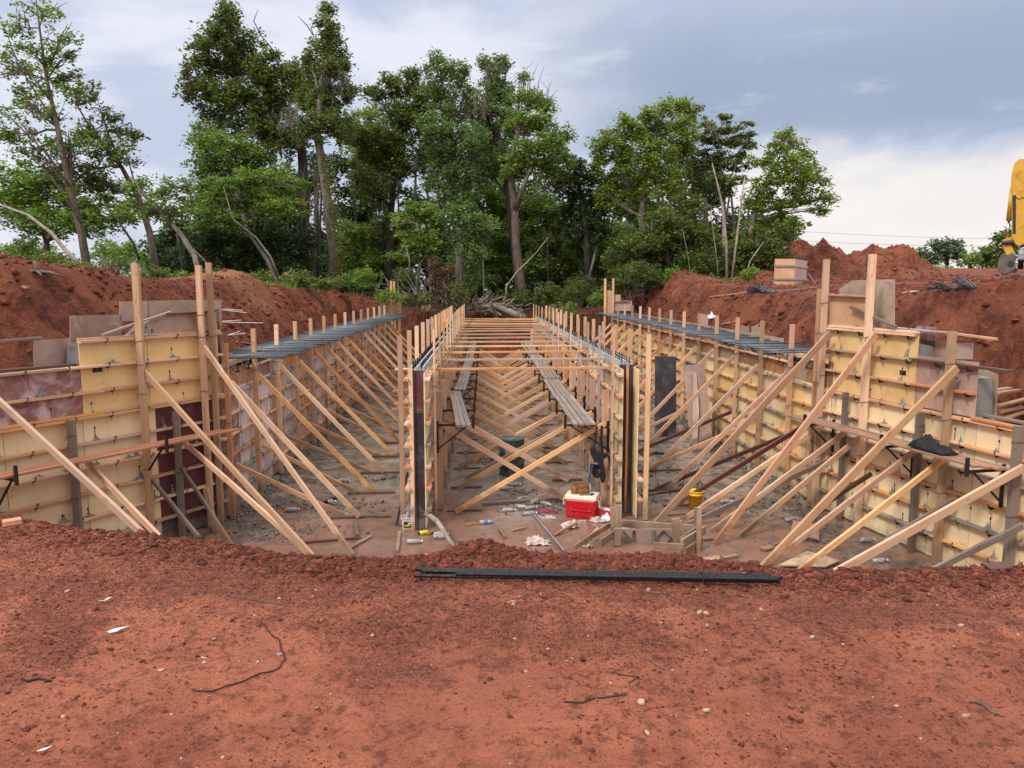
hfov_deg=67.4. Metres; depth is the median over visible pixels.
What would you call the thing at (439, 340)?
upright post
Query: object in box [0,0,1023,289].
sky
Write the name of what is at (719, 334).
rebar
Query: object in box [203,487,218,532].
brace
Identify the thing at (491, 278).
tree
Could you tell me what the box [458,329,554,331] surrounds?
cross tie
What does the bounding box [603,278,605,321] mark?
upright post
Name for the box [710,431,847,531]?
brace
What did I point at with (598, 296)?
shrub
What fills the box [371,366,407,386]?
brace
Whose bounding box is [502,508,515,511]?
plastic bottle
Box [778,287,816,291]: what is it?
loose board
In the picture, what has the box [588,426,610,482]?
tool harness
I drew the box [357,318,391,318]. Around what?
rebar
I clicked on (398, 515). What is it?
steel bar
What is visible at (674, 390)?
brace
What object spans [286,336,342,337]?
rebar
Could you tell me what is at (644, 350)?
brace
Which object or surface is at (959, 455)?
walkway plank
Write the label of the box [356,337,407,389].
brace
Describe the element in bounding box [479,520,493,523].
plastic bottle
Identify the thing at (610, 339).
brace
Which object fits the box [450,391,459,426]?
walkway plank
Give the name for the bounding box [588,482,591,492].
water bottle
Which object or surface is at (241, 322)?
tie rod
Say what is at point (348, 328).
rebar
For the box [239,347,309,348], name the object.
rebar
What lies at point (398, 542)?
floor board
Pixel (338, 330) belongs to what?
rebar
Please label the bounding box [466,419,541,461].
brace
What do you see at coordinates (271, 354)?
rebar
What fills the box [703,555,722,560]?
floor board
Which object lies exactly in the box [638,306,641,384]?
upright post
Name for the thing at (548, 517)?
foil sheet
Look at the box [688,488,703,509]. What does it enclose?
bucket
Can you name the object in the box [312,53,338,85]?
dead branches
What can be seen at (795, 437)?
brace
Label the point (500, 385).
brace
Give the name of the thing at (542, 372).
walkway plank
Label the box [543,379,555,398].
walkway plank
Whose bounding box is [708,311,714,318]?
rag
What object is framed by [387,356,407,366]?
brace
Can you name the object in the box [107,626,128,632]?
paper scrap
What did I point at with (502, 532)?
floor board
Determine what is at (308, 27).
bare branch
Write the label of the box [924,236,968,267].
tree
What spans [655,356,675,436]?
loose form panel
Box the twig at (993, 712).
[969,701,1003,716]
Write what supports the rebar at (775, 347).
on the concrete wall at (827, 356)
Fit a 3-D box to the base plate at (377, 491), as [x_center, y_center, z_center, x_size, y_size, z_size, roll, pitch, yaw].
[-3.104,2.378,16.917,1.028,0.044,0.094,0,7,-6]
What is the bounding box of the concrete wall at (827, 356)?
[627,329,832,509]
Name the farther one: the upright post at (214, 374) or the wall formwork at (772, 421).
the wall formwork at (772, 421)
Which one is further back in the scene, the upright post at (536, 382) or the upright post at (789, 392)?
the upright post at (536, 382)
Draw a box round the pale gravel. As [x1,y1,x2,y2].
[3,536,1019,767]
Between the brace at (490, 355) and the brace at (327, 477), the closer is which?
the brace at (327, 477)
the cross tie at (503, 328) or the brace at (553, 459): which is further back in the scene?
the cross tie at (503, 328)
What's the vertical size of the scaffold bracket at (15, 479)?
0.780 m
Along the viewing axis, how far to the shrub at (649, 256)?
44.44 m
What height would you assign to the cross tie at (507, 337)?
0.052 m
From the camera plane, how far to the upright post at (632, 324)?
35.07 m
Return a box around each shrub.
[0,235,56,258]
[27,247,81,266]
[56,258,97,267]
[85,252,145,274]
[89,262,117,272]
[119,264,150,277]
[140,258,173,278]
[169,270,191,277]
[202,265,221,272]
[246,269,275,282]
[276,268,314,288]
[302,274,348,311]
[342,265,382,316]
[371,287,404,374]
[390,263,423,367]
[400,290,438,359]
[422,262,457,324]
[426,253,446,329]
[440,275,473,314]
[456,258,481,366]
[487,288,535,322]
[530,280,567,315]
[547,300,582,330]
[556,271,597,333]
[586,286,617,337]
[601,261,641,312]
[616,259,667,314]
[627,235,665,295]
[655,266,691,286]
[708,274,742,281]
[737,264,763,280]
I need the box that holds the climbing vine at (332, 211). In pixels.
[317,153,348,285]
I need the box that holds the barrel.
[499,436,524,476]
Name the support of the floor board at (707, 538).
on the floor
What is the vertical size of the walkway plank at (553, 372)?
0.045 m
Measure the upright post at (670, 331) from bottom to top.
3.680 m
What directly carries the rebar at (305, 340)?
on the concrete wall
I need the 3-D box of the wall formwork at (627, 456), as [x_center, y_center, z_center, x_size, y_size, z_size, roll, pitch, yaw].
[1.803,-0.472,27.483,0.573,3.095,25.717,0,7,-2]
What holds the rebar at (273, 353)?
on the concrete wall
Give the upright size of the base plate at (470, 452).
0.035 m
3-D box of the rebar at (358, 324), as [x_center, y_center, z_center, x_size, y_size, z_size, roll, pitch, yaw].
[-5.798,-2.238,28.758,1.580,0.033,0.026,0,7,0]
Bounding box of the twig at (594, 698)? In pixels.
[564,693,625,702]
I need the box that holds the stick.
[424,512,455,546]
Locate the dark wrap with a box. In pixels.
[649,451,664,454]
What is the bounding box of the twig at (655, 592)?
[641,590,668,594]
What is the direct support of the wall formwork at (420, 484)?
on the floor
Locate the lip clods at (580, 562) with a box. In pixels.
[36,526,1022,609]
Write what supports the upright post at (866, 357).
on the floor
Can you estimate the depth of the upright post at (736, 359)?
20.67 m
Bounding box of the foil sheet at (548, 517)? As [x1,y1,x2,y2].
[539,515,555,518]
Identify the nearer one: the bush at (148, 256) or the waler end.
the waler end
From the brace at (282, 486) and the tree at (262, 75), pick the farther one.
the tree at (262, 75)
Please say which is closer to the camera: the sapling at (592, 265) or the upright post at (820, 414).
the upright post at (820, 414)
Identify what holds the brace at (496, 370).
on the floor
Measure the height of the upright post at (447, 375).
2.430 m
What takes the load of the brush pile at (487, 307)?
on the ground at (402, 723)
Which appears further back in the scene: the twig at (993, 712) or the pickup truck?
the pickup truck
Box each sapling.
[105,205,140,260]
[223,186,279,277]
[406,247,409,283]
[482,242,484,297]
[504,238,547,304]
[547,239,549,300]
[588,213,601,277]
[682,228,689,269]
[707,208,709,275]
[710,209,718,275]
[712,163,728,280]
[731,177,744,277]
[747,243,762,267]
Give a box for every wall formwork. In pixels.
[0,300,229,537]
[218,322,388,517]
[403,320,460,530]
[532,318,645,517]
[613,318,832,508]
[819,279,1023,566]
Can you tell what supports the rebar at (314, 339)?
on the concrete wall
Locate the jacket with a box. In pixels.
[908,434,959,454]
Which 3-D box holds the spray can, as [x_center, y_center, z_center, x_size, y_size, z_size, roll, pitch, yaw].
[-1.636,2.733,14.127,0.180,0.076,0.076,-4,8,-31]
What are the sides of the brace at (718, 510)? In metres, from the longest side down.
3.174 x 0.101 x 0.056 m
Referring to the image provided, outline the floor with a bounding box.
[173,369,952,569]
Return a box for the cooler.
[563,490,601,518]
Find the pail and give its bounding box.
[401,510,410,528]
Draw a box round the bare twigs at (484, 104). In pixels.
[470,61,556,120]
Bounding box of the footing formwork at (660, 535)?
[574,505,705,553]
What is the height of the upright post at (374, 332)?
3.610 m
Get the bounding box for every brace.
[0,397,143,531]
[84,462,160,534]
[145,370,314,553]
[151,478,199,536]
[179,466,233,543]
[182,441,305,554]
[202,345,353,555]
[203,487,218,532]
[232,381,360,518]
[235,462,343,515]
[258,373,374,490]
[261,443,357,493]
[280,365,384,472]
[284,433,369,470]
[298,359,393,454]
[308,421,379,455]
[313,349,398,442]
[315,406,388,441]
[327,346,407,429]
[328,397,394,431]
[337,342,407,416]
[339,391,398,418]
[347,337,404,399]
[349,384,406,410]
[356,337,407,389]
[363,332,407,381]
[363,382,397,398]
[364,373,407,394]
[370,330,407,371]
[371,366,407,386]
[376,328,406,362]
[376,363,403,377]
[381,326,414,361]
[382,362,407,373]
[386,324,414,356]
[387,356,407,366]
[390,324,420,354]
[443,423,564,500]
[447,412,568,482]
[447,416,562,474]
[450,400,566,463]
[450,402,554,460]
[455,421,606,513]
[456,382,548,432]
[457,375,545,425]
[457,411,592,489]
[458,397,582,470]
[459,365,541,416]
[459,371,535,414]
[461,363,537,405]
[461,365,531,406]
[461,391,543,432]
[461,393,554,449]
[462,357,531,398]
[462,387,573,454]
[463,355,533,394]
[464,349,531,388]
[464,420,570,479]
[465,348,524,381]
[465,375,559,429]
[466,379,566,437]
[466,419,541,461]
[467,387,568,447]
[468,343,523,374]
[468,360,545,403]
[468,365,554,418]
[468,392,548,433]
[470,348,521,377]
[470,360,549,408]
[470,383,549,422]
[472,348,523,376]
[472,372,539,406]
[473,347,535,383]
[473,350,538,387]
[473,355,542,394]
[475,344,533,378]
[476,376,543,410]
[478,370,527,397]
[479,361,526,387]
[595,323,610,340]
[605,325,623,345]
[609,328,630,350]
[617,329,638,352]
[625,333,647,356]
[633,336,657,363]
[638,337,668,370]
[638,349,713,429]
[638,396,711,432]
[638,410,731,452]
[639,343,681,388]
[639,346,696,407]
[639,389,684,413]
[640,355,734,453]
[641,420,755,471]
[651,363,758,471]
[654,330,832,521]
[655,435,782,488]
[665,371,787,489]
[674,425,800,508]
[684,426,820,518]
[688,458,828,524]
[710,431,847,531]
[713,332,878,544]
[740,436,858,536]
[760,365,959,565]
[772,450,916,564]
[797,458,946,569]
[831,472,872,502]
[833,464,1023,569]
[881,497,954,540]
[932,523,1023,567]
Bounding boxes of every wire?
[191,622,285,691]
[698,569,710,580]
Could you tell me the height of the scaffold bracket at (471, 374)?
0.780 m
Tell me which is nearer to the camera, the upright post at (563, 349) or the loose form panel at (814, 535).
the loose form panel at (814, 535)
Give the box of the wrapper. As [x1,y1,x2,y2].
[535,509,558,513]
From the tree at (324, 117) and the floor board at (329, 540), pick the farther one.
the tree at (324, 117)
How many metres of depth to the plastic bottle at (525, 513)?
15.26 m
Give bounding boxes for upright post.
[65,420,82,527]
[131,263,154,534]
[171,411,185,536]
[195,265,213,527]
[205,262,224,523]
[214,309,227,475]
[222,343,235,518]
[251,329,262,493]
[274,324,283,473]
[293,321,301,452]
[309,318,315,442]
[322,316,328,429]
[333,314,339,420]
[343,312,348,411]
[352,311,356,404]
[360,309,364,397]
[367,308,370,389]
[373,307,376,386]
[378,306,381,379]
[383,305,386,376]
[388,304,390,364]
[390,281,392,329]
[393,281,395,331]
[397,336,404,524]
[398,303,400,331]
[407,330,411,475]
[415,326,418,359]
[421,322,424,353]
[426,319,429,347]
[431,317,433,342]
[432,330,437,516]
[434,315,437,338]
[436,391,443,509]
[438,325,441,390]
[441,311,442,331]
[441,380,447,486]
[443,310,445,327]
[443,321,444,379]
[445,371,450,467]
[446,318,448,367]
[449,316,451,363]
[449,364,453,451]
[451,358,455,438]
[452,314,453,357]
[454,312,455,350]
[454,354,457,427]
[456,310,457,347]
[456,348,458,378]
[459,308,460,340]
[530,329,532,374]
[535,332,537,384]
[538,335,540,385]
[541,307,542,335]
[541,338,543,391]
[544,340,547,400]
[548,309,549,350]
[548,344,551,409]
[552,311,553,411]
[553,348,556,417]
[557,312,558,419]
[558,353,562,425]
[563,314,564,423]
[564,357,568,437]
[565,311,566,328]
[569,316,571,440]
[570,363,575,450]
[576,314,578,331]
[576,319,579,454]
[579,370,584,466]
[583,316,586,337]
[585,322,588,471]
[588,379,595,484]
[592,319,594,341]
[596,326,600,490]
[601,322,605,346]
[601,390,608,506]
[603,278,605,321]
[610,330,615,506]
[611,303,612,346]
[612,278,613,312]
[614,325,617,352]
[617,304,618,349]
[623,304,625,355]
[627,329,632,359]
[631,305,632,358]
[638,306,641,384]
[642,334,651,519]
[648,307,650,334]
[657,309,660,355]
[668,310,672,354]
[680,311,685,418]
[696,313,700,364]
[711,315,718,436]
[731,318,739,452]
[754,321,764,467]
[782,324,794,487]
[806,289,821,504]
[811,259,829,507]
[814,333,825,506]
[836,392,848,519]
[853,254,876,524]
[907,412,923,552]
[931,331,956,563]
[1002,425,1023,566]
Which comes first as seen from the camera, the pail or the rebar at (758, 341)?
the pail
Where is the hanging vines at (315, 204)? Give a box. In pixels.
[287,154,334,278]
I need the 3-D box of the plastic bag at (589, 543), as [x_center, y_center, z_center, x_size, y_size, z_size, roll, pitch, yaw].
[1.311,2.769,13.509,0.255,0.124,0.366,0,7,-2]
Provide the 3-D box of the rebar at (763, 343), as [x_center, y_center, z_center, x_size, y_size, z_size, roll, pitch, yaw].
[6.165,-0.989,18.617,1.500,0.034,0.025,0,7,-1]
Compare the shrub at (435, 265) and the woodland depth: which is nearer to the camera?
the shrub at (435, 265)
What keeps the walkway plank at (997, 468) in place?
on the scaffold bracket at (887, 447)
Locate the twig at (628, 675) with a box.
[612,672,638,683]
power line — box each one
[802,231,987,238]
[813,241,923,245]
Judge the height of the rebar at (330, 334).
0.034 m
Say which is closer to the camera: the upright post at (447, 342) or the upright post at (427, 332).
the upright post at (447, 342)
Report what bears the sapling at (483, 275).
on the ground at (402, 723)
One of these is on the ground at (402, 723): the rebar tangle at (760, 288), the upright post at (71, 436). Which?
the rebar tangle at (760, 288)
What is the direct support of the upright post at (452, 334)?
on the floor
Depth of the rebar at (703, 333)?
22.72 m
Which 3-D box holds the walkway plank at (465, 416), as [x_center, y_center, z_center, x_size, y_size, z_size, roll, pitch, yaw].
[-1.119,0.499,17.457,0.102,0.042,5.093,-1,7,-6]
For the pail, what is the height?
0.362 m
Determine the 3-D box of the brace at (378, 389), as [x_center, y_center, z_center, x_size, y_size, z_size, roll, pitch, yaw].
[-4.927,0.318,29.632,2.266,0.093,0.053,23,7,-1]
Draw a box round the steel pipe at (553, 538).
[532,514,565,551]
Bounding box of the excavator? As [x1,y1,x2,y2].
[997,159,1023,277]
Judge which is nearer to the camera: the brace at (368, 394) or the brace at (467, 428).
the brace at (467, 428)
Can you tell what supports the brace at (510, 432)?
on the floor
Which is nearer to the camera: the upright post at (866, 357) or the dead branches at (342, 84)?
the upright post at (866, 357)
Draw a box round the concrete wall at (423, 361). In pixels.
[410,315,460,523]
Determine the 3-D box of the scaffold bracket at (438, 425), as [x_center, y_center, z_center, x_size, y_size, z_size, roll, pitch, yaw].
[-1.142,0.999,15.412,0.783,0.780,0.040,0,7,-2]
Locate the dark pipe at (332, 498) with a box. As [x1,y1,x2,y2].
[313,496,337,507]
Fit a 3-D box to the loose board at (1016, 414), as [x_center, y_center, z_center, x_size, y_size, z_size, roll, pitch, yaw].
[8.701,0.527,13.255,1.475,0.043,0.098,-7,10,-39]
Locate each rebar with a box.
[222,356,286,356]
[222,357,283,358]
[222,357,285,358]
[232,351,303,351]
[232,355,284,355]
[233,352,303,353]
[234,347,298,349]
[235,349,300,350]
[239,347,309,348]
[248,353,299,353]
[249,345,315,345]
[252,354,289,355]
[257,344,312,344]
[264,343,325,344]
[266,341,329,342]
[279,340,332,340]
[279,342,328,342]
[280,346,317,347]
[281,339,340,340]
[282,338,341,339]
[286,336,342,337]
[297,333,350,334]
[307,335,346,335]
[308,331,352,331]
[310,337,341,338]
[313,334,348,334]
[314,330,360,330]
[326,328,369,328]
[329,327,373,327]
[337,324,377,324]
[341,323,378,323]
[355,321,387,321]
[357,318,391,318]
[366,317,399,317]
[414,574,780,582]
[415,567,770,575]
[421,569,781,579]
[456,572,778,581]
[616,317,647,317]
[656,325,696,325]
[664,327,696,327]
[668,328,711,328]
[677,331,725,331]
[685,333,723,333]
[695,334,745,334]
[697,332,734,332]
[697,335,749,336]
[704,336,747,336]
[709,337,758,338]
[716,339,770,340]
[720,340,753,340]
[734,342,794,342]
[735,343,796,343]
[742,341,777,341]
[746,345,810,346]
[753,347,804,348]
[753,348,810,349]
[762,350,828,350]
[763,349,809,349]
[765,352,828,352]
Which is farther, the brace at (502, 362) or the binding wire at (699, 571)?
the brace at (502, 362)
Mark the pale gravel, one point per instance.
(640, 701)
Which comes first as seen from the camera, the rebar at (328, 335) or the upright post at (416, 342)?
the upright post at (416, 342)
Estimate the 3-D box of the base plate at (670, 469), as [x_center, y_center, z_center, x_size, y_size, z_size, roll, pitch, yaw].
[3.493,2.125,18.965,1.366,0.044,0.090,-1,7,-6]
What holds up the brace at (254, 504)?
on the floor
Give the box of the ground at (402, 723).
[0,237,1023,767]
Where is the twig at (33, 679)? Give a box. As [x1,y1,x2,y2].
[20,677,51,681]
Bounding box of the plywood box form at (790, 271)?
[774,259,807,284]
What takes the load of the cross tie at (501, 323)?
attached to the wall formwork at (627, 456)
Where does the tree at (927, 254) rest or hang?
on the ground at (402, 723)
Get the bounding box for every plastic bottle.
[286,507,299,511]
[407,539,422,543]
[433,534,444,538]
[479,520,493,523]
[500,486,512,489]
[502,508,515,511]
[509,482,520,485]
[515,504,525,508]
[523,511,536,515]
[524,505,536,509]
[540,500,550,505]
[719,499,731,502]
[785,517,797,521]
[860,537,875,541]
[872,558,888,562]
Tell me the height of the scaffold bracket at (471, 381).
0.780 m
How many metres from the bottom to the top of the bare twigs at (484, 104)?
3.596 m
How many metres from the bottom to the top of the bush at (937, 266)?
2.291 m
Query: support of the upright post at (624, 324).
on the floor
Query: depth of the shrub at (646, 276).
41.74 m
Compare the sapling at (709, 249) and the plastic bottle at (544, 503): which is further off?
the sapling at (709, 249)
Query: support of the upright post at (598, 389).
on the floor
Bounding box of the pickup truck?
[1017,245,1023,268]
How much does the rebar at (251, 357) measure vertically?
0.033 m
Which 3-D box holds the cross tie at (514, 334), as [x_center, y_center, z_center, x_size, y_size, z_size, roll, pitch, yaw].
[-0.182,-1.691,26.075,3.620,0.049,0.077,0,7,-2]
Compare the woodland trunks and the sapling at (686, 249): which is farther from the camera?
the woodland trunks
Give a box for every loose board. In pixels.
[709,292,745,296]
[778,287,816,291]
[997,397,1023,406]
[997,405,1023,412]
[998,387,1012,390]
[998,389,1021,394]
[998,410,1023,420]
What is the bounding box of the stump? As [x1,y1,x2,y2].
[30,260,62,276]
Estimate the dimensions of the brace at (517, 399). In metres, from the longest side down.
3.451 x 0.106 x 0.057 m
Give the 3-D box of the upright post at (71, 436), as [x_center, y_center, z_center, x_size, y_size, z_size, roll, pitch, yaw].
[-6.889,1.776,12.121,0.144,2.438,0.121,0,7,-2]
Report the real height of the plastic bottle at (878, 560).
0.085 m
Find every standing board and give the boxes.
[701,314,707,325]
[740,325,748,332]
[751,326,759,333]
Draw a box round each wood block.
[2,517,21,526]
[981,561,1010,571]
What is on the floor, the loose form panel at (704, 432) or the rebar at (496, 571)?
the loose form panel at (704, 432)
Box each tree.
[0,0,104,265]
[0,155,153,255]
[0,204,83,266]
[33,79,159,269]
[120,173,200,267]
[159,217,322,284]
[171,0,314,287]
[176,117,300,265]
[185,167,314,284]
[284,0,362,290]
[318,216,385,292]
[331,101,406,284]
[342,63,448,293]
[345,209,414,288]
[377,198,454,292]
[412,46,495,299]
[429,197,501,306]
[442,234,504,303]
[454,176,568,295]
[461,48,527,300]
[484,221,551,291]
[497,67,579,309]
[522,219,582,293]
[548,155,624,296]
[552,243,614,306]
[579,216,638,290]
[583,92,705,294]
[598,189,724,281]
[663,220,720,275]
[682,113,761,254]
[706,220,804,277]
[729,124,841,256]
[916,246,944,265]
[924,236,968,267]
[957,250,982,267]
[970,225,1021,267]
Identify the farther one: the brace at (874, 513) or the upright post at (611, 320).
the upright post at (611, 320)
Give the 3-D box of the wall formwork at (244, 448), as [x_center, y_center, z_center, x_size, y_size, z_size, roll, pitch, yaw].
[-6.028,-0.518,27.756,0.144,3.069,26.374,0,7,-2]
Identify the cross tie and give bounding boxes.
[431,366,615,370]
[437,357,601,360]
[441,350,589,353]
[445,345,580,346]
[448,341,572,342]
[451,336,565,338]
[454,333,559,334]
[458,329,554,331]
[459,328,548,328]
[460,323,540,324]
[461,325,544,326]
[463,321,539,322]
[464,319,535,320]
[465,318,534,318]
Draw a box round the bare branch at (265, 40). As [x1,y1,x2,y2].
[253,11,279,64]
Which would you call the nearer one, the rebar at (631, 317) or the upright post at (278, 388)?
the upright post at (278, 388)
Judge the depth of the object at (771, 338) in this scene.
22.85 m
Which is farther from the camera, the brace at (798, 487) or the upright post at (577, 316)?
the upright post at (577, 316)
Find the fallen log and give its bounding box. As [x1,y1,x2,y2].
[492,303,526,320]
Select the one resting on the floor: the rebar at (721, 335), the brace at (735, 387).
the brace at (735, 387)
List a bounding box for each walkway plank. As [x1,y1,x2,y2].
[0,428,239,479]
[0,429,221,473]
[0,429,228,475]
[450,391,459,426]
[453,390,465,426]
[454,372,463,390]
[457,391,470,426]
[458,371,466,390]
[462,371,470,390]
[535,363,547,378]
[538,363,551,378]
[542,363,555,378]
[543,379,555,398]
[545,363,559,378]
[547,379,560,394]
[551,379,565,395]
[554,395,577,425]
[555,379,569,395]
[559,395,583,425]
[564,395,589,425]
[569,395,595,424]
[782,414,979,467]
[790,414,991,469]
[798,415,1002,470]
[807,416,1011,470]
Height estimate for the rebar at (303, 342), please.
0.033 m
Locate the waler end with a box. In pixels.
[392,407,408,409]
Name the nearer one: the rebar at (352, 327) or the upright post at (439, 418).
the upright post at (439, 418)
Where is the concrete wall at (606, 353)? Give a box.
[535,315,632,511]
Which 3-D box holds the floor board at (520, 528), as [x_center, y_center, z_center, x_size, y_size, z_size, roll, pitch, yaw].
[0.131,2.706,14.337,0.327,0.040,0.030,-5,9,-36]
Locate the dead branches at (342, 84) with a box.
[331,71,355,104]
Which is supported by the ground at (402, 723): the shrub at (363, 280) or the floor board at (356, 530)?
the shrub at (363, 280)
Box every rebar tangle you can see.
[745,284,775,292]
[924,281,957,289]
[951,276,977,288]
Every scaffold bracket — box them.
[0,465,18,504]
[148,436,168,470]
[436,414,474,452]
[442,401,474,435]
[447,390,475,413]
[450,381,476,406]
[453,374,476,385]
[456,367,477,377]
[522,349,544,357]
[534,370,562,379]
[538,374,568,386]
[543,382,576,397]
[549,391,585,413]
[555,401,596,435]
[564,415,609,452]
[803,414,834,451]
[879,434,912,477]
[964,457,1005,507]
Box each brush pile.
[372,263,458,307]
[434,288,533,322]
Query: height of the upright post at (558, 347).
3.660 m
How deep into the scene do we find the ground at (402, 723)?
3.41 m
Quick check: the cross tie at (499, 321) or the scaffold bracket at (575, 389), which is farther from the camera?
the cross tie at (499, 321)
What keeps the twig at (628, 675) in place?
on the ground at (402, 723)
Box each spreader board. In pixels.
[220,359,246,368]
[796,353,828,362]
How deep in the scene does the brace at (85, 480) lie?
10.22 m
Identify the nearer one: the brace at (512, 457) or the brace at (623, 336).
the brace at (512, 457)
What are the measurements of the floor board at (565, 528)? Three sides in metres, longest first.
0.684 x 0.050 x 0.040 m
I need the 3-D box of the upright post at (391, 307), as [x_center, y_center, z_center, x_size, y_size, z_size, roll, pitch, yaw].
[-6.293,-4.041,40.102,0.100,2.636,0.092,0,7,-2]
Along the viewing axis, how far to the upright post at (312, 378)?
22.04 m
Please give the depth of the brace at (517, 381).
27.99 m
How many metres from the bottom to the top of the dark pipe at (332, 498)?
0.090 m
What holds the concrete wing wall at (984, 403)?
on the floor
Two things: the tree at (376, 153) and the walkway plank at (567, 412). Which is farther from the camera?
the tree at (376, 153)
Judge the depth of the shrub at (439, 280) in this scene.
41.41 m
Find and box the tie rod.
[226,322,256,322]
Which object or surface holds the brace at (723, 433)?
on the floor
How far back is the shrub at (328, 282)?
39.24 m
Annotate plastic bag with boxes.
[525,534,550,545]
[560,519,586,528]
[583,541,593,547]
[590,516,606,522]
[602,513,609,520]
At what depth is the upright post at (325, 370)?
23.85 m
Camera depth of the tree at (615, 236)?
50.97 m
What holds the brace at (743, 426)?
on the floor
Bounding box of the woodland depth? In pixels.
[144,219,777,296]
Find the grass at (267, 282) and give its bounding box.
[145,269,749,296]
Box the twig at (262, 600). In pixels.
[243,596,281,603]
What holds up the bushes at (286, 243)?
on the ground at (402, 723)
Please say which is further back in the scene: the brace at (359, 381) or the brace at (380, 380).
the brace at (380, 380)
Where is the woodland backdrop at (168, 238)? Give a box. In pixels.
[137,124,799,301]
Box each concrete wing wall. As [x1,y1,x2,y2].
[7,321,206,536]
[828,325,999,566]
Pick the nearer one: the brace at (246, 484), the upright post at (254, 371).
the brace at (246, 484)
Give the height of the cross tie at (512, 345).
0.053 m
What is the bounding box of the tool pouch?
[571,483,588,493]
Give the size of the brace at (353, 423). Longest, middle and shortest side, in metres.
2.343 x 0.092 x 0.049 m
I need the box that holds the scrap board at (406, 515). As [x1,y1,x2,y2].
[404,490,410,517]
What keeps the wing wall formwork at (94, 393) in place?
on the floor
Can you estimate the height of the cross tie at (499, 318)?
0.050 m
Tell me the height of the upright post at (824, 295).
5.046 m
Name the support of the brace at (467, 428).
on the floor
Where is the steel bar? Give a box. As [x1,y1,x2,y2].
[396,472,408,524]
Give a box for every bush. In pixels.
[0,243,65,261]
[88,236,146,267]
[129,249,165,269]
[932,263,952,267]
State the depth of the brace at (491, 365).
33.91 m
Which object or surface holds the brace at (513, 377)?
on the floor
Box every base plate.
[331,514,389,518]
[347,490,394,493]
[360,471,399,473]
[371,455,408,456]
[447,508,481,510]
[451,485,481,487]
[454,467,481,468]
[456,451,480,452]
[546,461,572,462]
[552,478,581,480]
[637,468,680,471]
[641,487,697,490]
[669,511,720,514]
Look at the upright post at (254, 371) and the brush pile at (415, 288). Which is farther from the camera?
the brush pile at (415, 288)
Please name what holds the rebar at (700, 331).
on the concrete wall at (827, 356)
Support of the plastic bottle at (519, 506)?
on the floor
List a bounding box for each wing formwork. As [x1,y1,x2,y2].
[380,300,400,313]
[606,290,631,312]
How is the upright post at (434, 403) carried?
on the floor
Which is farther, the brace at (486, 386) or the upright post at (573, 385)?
the brace at (486, 386)
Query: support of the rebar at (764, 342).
on the concrete wall at (827, 356)
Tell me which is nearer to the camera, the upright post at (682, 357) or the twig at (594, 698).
the twig at (594, 698)
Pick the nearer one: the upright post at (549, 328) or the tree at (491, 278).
the upright post at (549, 328)
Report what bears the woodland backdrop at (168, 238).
on the ground at (402, 723)
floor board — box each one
[305,536,360,543]
[350,535,372,547]
[353,519,358,535]
[395,531,400,552]
[465,522,476,525]
[481,497,559,504]
[498,527,505,538]
[512,526,525,531]
[553,521,577,535]
[639,489,680,496]
[663,503,688,505]
[703,536,713,540]
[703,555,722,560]
[721,554,738,558]
[759,544,776,550]
[771,538,783,545]
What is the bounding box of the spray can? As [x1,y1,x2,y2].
[418,530,427,534]
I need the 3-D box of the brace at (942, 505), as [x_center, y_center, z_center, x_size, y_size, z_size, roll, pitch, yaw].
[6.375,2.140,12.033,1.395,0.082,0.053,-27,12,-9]
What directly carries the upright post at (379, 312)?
on the floor
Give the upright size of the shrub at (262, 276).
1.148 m
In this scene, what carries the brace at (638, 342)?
on the floor
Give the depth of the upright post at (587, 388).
18.63 m
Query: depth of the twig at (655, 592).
4.03 m
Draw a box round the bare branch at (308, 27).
[301,19,314,35]
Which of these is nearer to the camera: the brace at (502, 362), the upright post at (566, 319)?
the upright post at (566, 319)
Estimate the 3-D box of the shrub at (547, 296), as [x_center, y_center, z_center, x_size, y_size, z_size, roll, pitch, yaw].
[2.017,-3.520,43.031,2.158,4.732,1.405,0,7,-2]
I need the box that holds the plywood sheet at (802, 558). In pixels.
[778,551,839,566]
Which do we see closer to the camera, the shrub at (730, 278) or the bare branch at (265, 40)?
the shrub at (730, 278)
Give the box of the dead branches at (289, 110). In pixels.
[270,102,317,152]
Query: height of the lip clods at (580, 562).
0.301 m
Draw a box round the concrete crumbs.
[189,374,850,554]
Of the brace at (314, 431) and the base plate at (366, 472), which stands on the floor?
the base plate at (366, 472)
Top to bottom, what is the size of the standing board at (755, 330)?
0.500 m
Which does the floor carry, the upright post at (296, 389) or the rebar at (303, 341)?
the upright post at (296, 389)
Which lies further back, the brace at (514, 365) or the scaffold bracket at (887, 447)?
the brace at (514, 365)
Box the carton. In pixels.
[596,506,609,516]
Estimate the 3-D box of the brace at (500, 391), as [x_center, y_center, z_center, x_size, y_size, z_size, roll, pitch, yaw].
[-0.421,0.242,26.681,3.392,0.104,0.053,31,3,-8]
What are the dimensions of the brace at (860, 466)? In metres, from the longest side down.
4.775 x 0.124 x 0.065 m
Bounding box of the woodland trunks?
[176,146,749,297]
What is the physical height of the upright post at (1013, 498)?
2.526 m
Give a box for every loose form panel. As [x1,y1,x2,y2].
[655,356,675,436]
[683,364,713,449]
[692,372,698,445]
[791,520,818,539]
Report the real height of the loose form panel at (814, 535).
0.298 m
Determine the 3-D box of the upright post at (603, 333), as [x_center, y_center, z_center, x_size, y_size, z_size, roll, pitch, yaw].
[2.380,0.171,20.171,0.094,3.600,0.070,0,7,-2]

